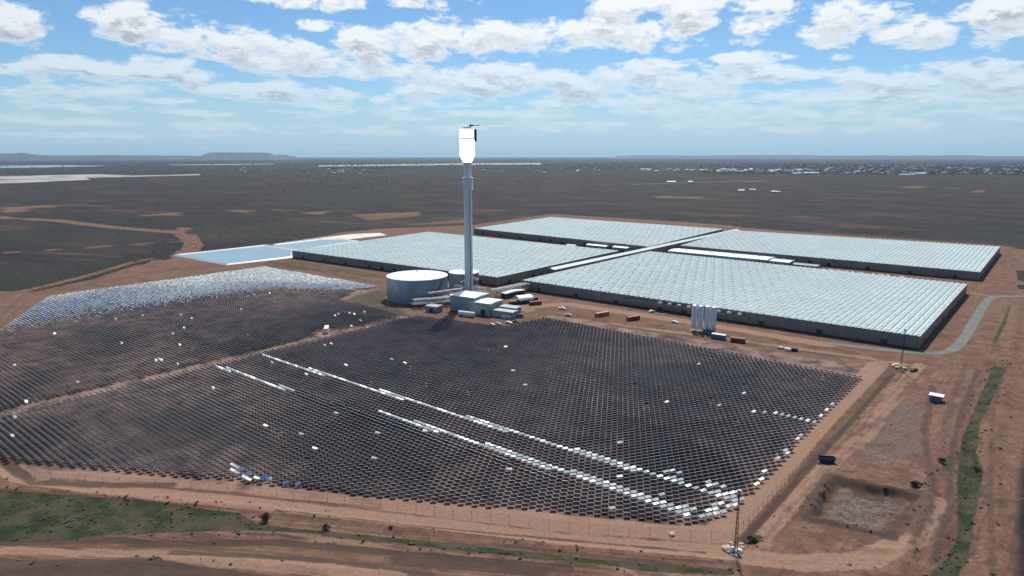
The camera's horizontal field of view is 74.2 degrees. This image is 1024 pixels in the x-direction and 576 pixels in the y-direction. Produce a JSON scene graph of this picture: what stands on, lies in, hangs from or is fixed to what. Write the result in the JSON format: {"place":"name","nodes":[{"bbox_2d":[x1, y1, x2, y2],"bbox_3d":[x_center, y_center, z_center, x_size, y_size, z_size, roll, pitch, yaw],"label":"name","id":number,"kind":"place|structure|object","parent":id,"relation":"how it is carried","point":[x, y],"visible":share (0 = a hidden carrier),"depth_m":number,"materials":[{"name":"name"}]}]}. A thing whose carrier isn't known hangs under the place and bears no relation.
{"place":"outdoors","nodes":[
{"label":"outdoors","id":0,"kind":"place"},
{"bbox_2d":[0,165,94,167],"bbox_3d":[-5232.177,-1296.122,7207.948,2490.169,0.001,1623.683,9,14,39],"label":"gulf water","id":1,"kind":"structure","parent":0,"point":[19,166],"depth_m":7115.93,"materials":[{"name":"blue liquid"}]},
{"bbox_2d":[0,153,215,160],"bbox_3d":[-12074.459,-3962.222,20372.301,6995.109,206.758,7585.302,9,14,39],"label":"western hills","id":2,"kind":"structure","parent":0,"point":[16,157],"depth_m":19012.28,"materials":[{"name":"stone"}]},
{"bbox_2d":[180,164,249,164],"bbox_3d":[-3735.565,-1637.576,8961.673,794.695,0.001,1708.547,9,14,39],"label":"salt flat beyond","id":3,"kind":"object","parent":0,"point":[215,164],"visible":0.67,"depth_m":8852.11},
{"bbox_2d":[174,245,294,264],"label":"lined pond","id":4,"kind":"structure","parent":0,"point":[248,254],"depth_m":732.51,"materials":[{"name":"liquid"}]},
{"bbox_2d":[202,152,295,159],"bbox_3d":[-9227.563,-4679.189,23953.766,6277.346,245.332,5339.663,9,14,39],"label":"table mountain","id":5,"kind":"structure","parent":0,"point":[241,156],"depth_m":22458.43,"materials":[{"name":"grey stone"}]},
{"bbox_2d":[272,238,356,249],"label":"lined pond","id":6,"kind":"structure","parent":0,"point":[298,245],"depth_m":829.01,"materials":[{"name":"plastic"}]},
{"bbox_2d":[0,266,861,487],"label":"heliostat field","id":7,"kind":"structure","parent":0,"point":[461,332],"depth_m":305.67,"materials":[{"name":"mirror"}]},
{"bbox_2d":[473,277,478,289],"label":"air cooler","id":8,"kind":"object","parent":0,"point":[475,279],"visible":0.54,"depth_m":529.92,"materials":[{"name":"metal"}]},
{"bbox_2d":[0,157,1023,575],"bbox_3d":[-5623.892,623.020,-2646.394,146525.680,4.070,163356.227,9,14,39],"label":"ground","id":9,"kind":"structure","parent":0,"point":[816,539],"depth_m":301.70,"materials":[{"name":"brown soil"}]},
{"bbox_2d":[0,174,199,182],"bbox_3d":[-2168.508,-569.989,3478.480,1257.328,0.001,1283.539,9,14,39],"label":"salt flat","id":10,"kind":"structure","parent":9,"relation":"on","point":[38,178],"depth_m":3423.23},
{"bbox_2d":[0,259,369,318],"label":"chain link fence","id":11,"kind":"object","parent":9,"relation":"on","point":[170,269],"visible":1,"depth_m":581.99,"materials":[{"name":"grey metal"}]},
{"bbox_2d":[259,511,270,520],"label":"round bush","id":12,"kind":"object","parent":9,"relation":"on","point":[265,516],"visible":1,"depth_m":198.84,"materials":[{"name":"green plant"}]},
{"bbox_2d":[323,325,328,333],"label":"box trailer","id":13,"kind":"object","parent":9,"relation":"on","point":[326,329],"visible":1,"depth_m":409.69,"materials":[{"name":"white paint"}]},
{"bbox_2d":[322,524,329,530],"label":"round bush","id":14,"kind":"object","parent":9,"relation":"on","point":[325,527],"visible":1,"depth_m":193.82,"materials":[{"name":"green plant"}]},
{"bbox_2d":[274,233,385,243],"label":"pale pad","id":15,"kind":"object","parent":9,"relation":"on","point":[356,236],"visible":1,"depth_m":903.95,"materials":[{"name":"beige concrete"}]},
{"bbox_2d":[2,452,732,537],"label":"chain link fence","id":16,"kind":"object","parent":9,"relation":"on","point":[362,501],"visible":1,"depth_m":208.18,"materials":[{"name":"grey metal"}]},
{"bbox_2d":[386,270,447,303],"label":"storage tank","id":17,"kind":"object","parent":9,"relation":"on","point":[406,287],"visible":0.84,"depth_m":495.28,"materials":[{"name":"metal"}]},
{"bbox_2d":[319,163,540,166],"bbox_3d":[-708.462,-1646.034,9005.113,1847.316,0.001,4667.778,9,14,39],"label":"salt flat","id":18,"kind":"structure","parent":9,"relation":"on","point":[442,164],"depth_m":8852.11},
{"bbox_2d":[410,296,449,308],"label":"pipe rack","id":19,"kind":"object","parent":9,"relation":"on","point":[436,301],"visible":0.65,"depth_m":481.88,"materials":[{"name":"metal"}]},
{"bbox_2d":[425,304,442,312],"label":"plant skid","id":20,"kind":"object","parent":9,"relation":"on","point":[435,308],"visible":1,"depth_m":467.13,"materials":[{"name":"white metal"}]},
{"bbox_2d":[428,287,469,303],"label":"pipe rack","id":21,"kind":"object","parent":9,"relation":"on","point":[449,290],"visible":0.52,"depth_m":494.45,"materials":[{"name":"metal"}]},
{"bbox_2d":[292,232,618,286],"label":"greenhouse","id":22,"kind":"object","parent":9,"relation":"on","point":[498,262],"visible":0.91,"depth_m":685.15,"materials":[{"name":"white glass"}]},
{"bbox_2d":[448,269,479,288],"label":"storage tank","id":23,"kind":"object","parent":9,"relation":"on","point":[457,276],"visible":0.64,"depth_m":547.87,"materials":[{"name":"metal"}]},
{"bbox_2d":[458,310,474,317],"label":"gas tank","id":24,"kind":"object","parent":9,"relation":"on","point":[466,313],"visible":1,"depth_m":452.10,"materials":[{"name":"white metal"}]},
{"bbox_2d":[450,290,488,311],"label":"turbine hall","id":25,"kind":"structure","parent":9,"relation":"on","point":[459,300],"depth_m":468.15,"materials":[{"name":"white metal"}]},
{"bbox_2d":[459,125,479,290],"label":"solar tower","id":26,"kind":"structure","parent":9,"relation":"on","point":[468,136],"depth_m":496.02,"materials":[{"name":"concrete"}]},
{"bbox_2d":[453,284,489,292],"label":"pipe rack","id":27,"kind":"object","parent":9,"relation":"on","point":[477,288],"visible":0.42,"depth_m":520.53,"materials":[{"name":"metal"}]},
{"bbox_2d":[469,298,502,315],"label":"turbine hall","id":28,"kind":"structure","parent":9,"relation":"on","point":[483,306],"depth_m":458.42,"materials":[{"name":"white metal"}]},
{"bbox_2d":[0,372,999,575],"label":"grass tussocks","id":29,"kind":"object","parent":9,"relation":"on","point":[940,566],"depth_m":199.56,"materials":[{"name":"green plant"}]},
{"bbox_2d":[491,308,518,318],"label":"plant room","id":30,"kind":"object","parent":9,"relation":"on","point":[497,312],"visible":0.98,"depth_m":450.93,"materials":[{"name":"white metal"}]},
{"bbox_2d":[0,174,1018,290],"bbox_3d":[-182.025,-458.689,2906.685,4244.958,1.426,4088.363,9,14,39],"label":"saltbush scrub","id":31,"kind":"object","parent":9,"relation":"on","point":[424,216],"visible":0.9,"depth_m":1186.54,"materials":[{"name":"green plant"}]},
{"bbox_2d":[498,304,521,312],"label":"plant room","id":32,"kind":"object","parent":9,"relation":"on","point":[512,307],"visible":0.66,"depth_m":458.20,"materials":[{"name":"white metal"}]},
{"bbox_2d":[489,282,532,298],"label":"pipe rack","id":33,"kind":"object","parent":9,"relation":"on","point":[510,287],"visible":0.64,"depth_m":525.79,"materials":[{"name":"metal"}]},
{"bbox_2d":[0,162,1023,199],"bbox_3d":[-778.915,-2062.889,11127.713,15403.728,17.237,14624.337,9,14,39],"label":"trees","id":34,"kind":"object","parent":9,"relation":"on","point":[888,166],"visible":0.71,"depth_m":5915.26,"materials":[{"name":"green plant"}]},
{"bbox_2d":[0,355,1023,575],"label":"roadside weeds","id":35,"kind":"object","parent":9,"relation":"on","point":[617,568],"visible":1,"depth_m":201.83,"materials":[{"name":"green plant"}]},
{"bbox_2d":[501,289,524,298],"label":"workshop","id":36,"kind":"structure","parent":9,"relation":"on","point":[509,293],"depth_m":515.35,"materials":[{"name":"metal"}]},
{"bbox_2d":[509,300,524,304],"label":"shipping container","id":37,"kind":"object","parent":9,"relation":"on","point":[515,302],"visible":0.99,"depth_m":490.22,"materials":[{"name":"metal"}]},
{"bbox_2d":[513,294,533,300],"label":"fabric shelter","id":38,"kind":"object","parent":37,"relation":"on","point":[525,297],"visible":1,"depth_m":494.33,"materials":[{"name":"white fabric"}]},
{"bbox_2d":[529,300,541,305],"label":"shipping container","id":39,"kind":"object","parent":9,"relation":"on","point":[538,302],"visible":1,"depth_m":488.61,"materials":[{"name":"red metal"}]},
{"bbox_2d":[474,217,722,250],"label":"greenhouse","id":40,"kind":"object","parent":9,"relation":"on","point":[611,234],"visible":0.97,"depth_m":894.19,"materials":[{"name":"white glass"}]},
{"bbox_2d":[595,311,608,316],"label":"shipping container","id":41,"kind":"object","parent":9,"relation":"on","point":[601,314],"visible":1,"depth_m":453.97,"materials":[{"name":"metal"}]},
{"bbox_2d":[626,315,639,320],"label":"shipping container","id":42,"kind":"object","parent":9,"relation":"on","point":[632,318],"visible":1,"depth_m":442.64,"materials":[{"name":"red metal"}]},
{"bbox_2d":[546,229,737,273],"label":"covered corridor","id":43,"kind":"object","parent":9,"relation":"on","point":[663,248],"visible":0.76,"depth_m":698.70,"materials":[{"name":"white painted metal"}]},
{"bbox_2d":[401,312,885,367],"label":"chain link fence","id":44,"kind":"object","parent":9,"relation":"on","point":[684,328],"visible":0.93,"depth_m":401.57,"materials":[{"name":"grey metal"}]},
{"bbox_2d":[689,304,697,330],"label":"silo","id":45,"kind":"object","parent":9,"relation":"on","point":[694,316],"visible":0.99,"depth_m":415.09,"materials":[{"name":"white paint"}]},
{"bbox_2d":[697,305,703,331],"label":"silo","id":46,"kind":"object","parent":9,"relation":"on","point":[700,316],"visible":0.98,"depth_m":413.37,"materials":[{"name":"white paint"}]},
{"bbox_2d":[702,306,710,331],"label":"silo","id":47,"kind":"object","parent":9,"relation":"on","point":[707,317],"visible":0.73,"depth_m":411.57,"materials":[{"name":"white paint"}]},
{"bbox_2d":[703,328,714,334],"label":"control cabinet","id":48,"kind":"object","parent":9,"relation":"on","point":[709,331],"visible":0.81,"depth_m":407.46,"materials":[{"name":"blue metal"}]},
{"bbox_2d":[710,306,716,332],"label":"silo","id":49,"kind":"object","parent":9,"relation":"on","point":[713,317],"visible":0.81,"depth_m":410.06,"materials":[{"name":"white paint"}]},
{"bbox_2d":[711,332,726,339],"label":"site cabin","id":50,"kind":"object","parent":9,"relation":"on","point":[718,336],"visible":1,"depth_m":396.96,"materials":[{"name":"white metal"}]},
{"bbox_2d":[668,248,774,263],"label":"packing shed","id":51,"kind":"structure","parent":9,"relation":"on","point":[743,257],"depth_m":686.90,"materials":[{"name":"metal"}]},
{"bbox_2d":[722,544,731,553],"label":"boulder","id":52,"kind":"object","parent":9,"relation":"on","point":[727,548],"visible":0.97,"depth_m":184.06,"materials":[{"name":"white stone"}]},
{"bbox_2d":[731,489,741,556],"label":"lattice mast","id":53,"kind":"object","parent":9,"relation":"on","point":[735,554],"visible":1,"depth_m":181.43,"materials":[{"name":"metal"}]},
{"bbox_2d":[730,336,745,343],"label":"shipping container","id":54,"kind":"object","parent":9,"relation":"on","point":[737,339],"visible":1,"depth_m":389.86,"materials":[{"name":"red metal"}]},
{"bbox_2d":[521,251,966,349],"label":"greenhouse","id":55,"kind":"object","parent":9,"relation":"on","point":[877,309],"visible":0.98,"depth_m":494.83,"materials":[{"name":"white glass"}]},
{"bbox_2d":[747,535,757,542],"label":"round bush","id":56,"kind":"object","parent":9,"relation":"on","point":[751,539],"visible":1,"depth_m":189.04,"materials":[{"name":"green plant"}]},
{"bbox_2d":[770,258,794,265],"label":"packing shed","id":57,"kind":"structure","parent":9,"relation":"on","point":[782,261],"depth_m":649.33,"materials":[{"name":"metal"}]},
{"bbox_2d":[732,384,874,537],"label":"chain link fence","id":58,"kind":"object","parent":9,"relation":"on","point":[803,461],"visible":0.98,"depth_m":241.96,"materials":[{"name":"grey metal"}]},
{"bbox_2d":[793,262,820,268],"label":"packing shed","id":59,"kind":"structure","parent":9,"relation":"on","point":[816,266],"depth_m":639.06,"materials":[{"name":"metal"}]},
{"bbox_2d":[802,172,818,173],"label":"town building","id":60,"kind":"structure","parent":9,"relation":"on","point":[810,172],"depth_m":4113.31,"materials":[{"name":"white paint"}]},
{"bbox_2d":[817,455,836,462],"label":"waste skip","id":61,"kind":"object","parent":9,"relation":"on","point":[825,459],"visible":1,"depth_m":237.17,"materials":[{"name":"blue metal"}]},
{"bbox_2d":[680,230,999,280],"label":"greenhouse","id":62,"kind":"object","parent":9,"relation":"on","point":[958,261],"visible":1,"depth_m":706.91,"materials":[{"name":"white glass"}]},
{"bbox_2d":[898,329,905,370],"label":"lattice mast","id":63,"kind":"object","parent":9,"relation":"on","point":[899,368],"visible":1,"depth_m":337.97,"materials":[{"name":"metal"}]},
{"bbox_2d":[910,480,921,486],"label":"round bush","id":64,"kind":"object","parent":9,"relation":"on","point":[914,483],"visible":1,"depth_m":220.07,"materials":[{"name":"green plant"}]},
{"bbox_2d":[928,392,944,402],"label":"site hut","id":65,"kind":"object","parent":9,"relation":"on","point":[936,397],"visible":1,"depth_m":296.18,"materials":[{"name":"metal"}]},
{"bbox_2d":[0,0,1023,156],"label":"sky","id":66,"kind":"structure","parent":0,"point":[297,78],"materials":[{"name":"blue"}]},
{"bbox_2d":[586,244,609,249],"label":"boiler house","id":67,"kind":"structure","parent":0,"point":[598,246],"depth_m":778.14,"materials":[{"name":"white metal"}]},
{"bbox_2d":[612,246,631,252],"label":"boiler house","id":68,"kind":"structure","parent":0,"point":[621,249],"depth_m":751.92,"materials":[{"name":"white metal"}]},
{"bbox_2d":[615,155,819,158],"bbox_3d":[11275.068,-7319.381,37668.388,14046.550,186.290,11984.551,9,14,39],"label":"distant range","id":69,"kind":"structure","parent":0,"point":[743,156],"depth_m":35453.44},
{"bbox_2d":[819,155,1023,158],"bbox_3d":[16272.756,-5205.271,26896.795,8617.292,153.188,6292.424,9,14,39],"label":"distant hills","id":70,"kind":"structure","parent":0,"point":[922,157],"depth_m":25829.72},
{"bbox_2d":[825,293,1023,354],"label":"sealed road","id":71,"kind":"structure","parent":0,"point":[961,341],"depth_m":401.35,"materials":[{"name":"grey asphalt"}]}
]}

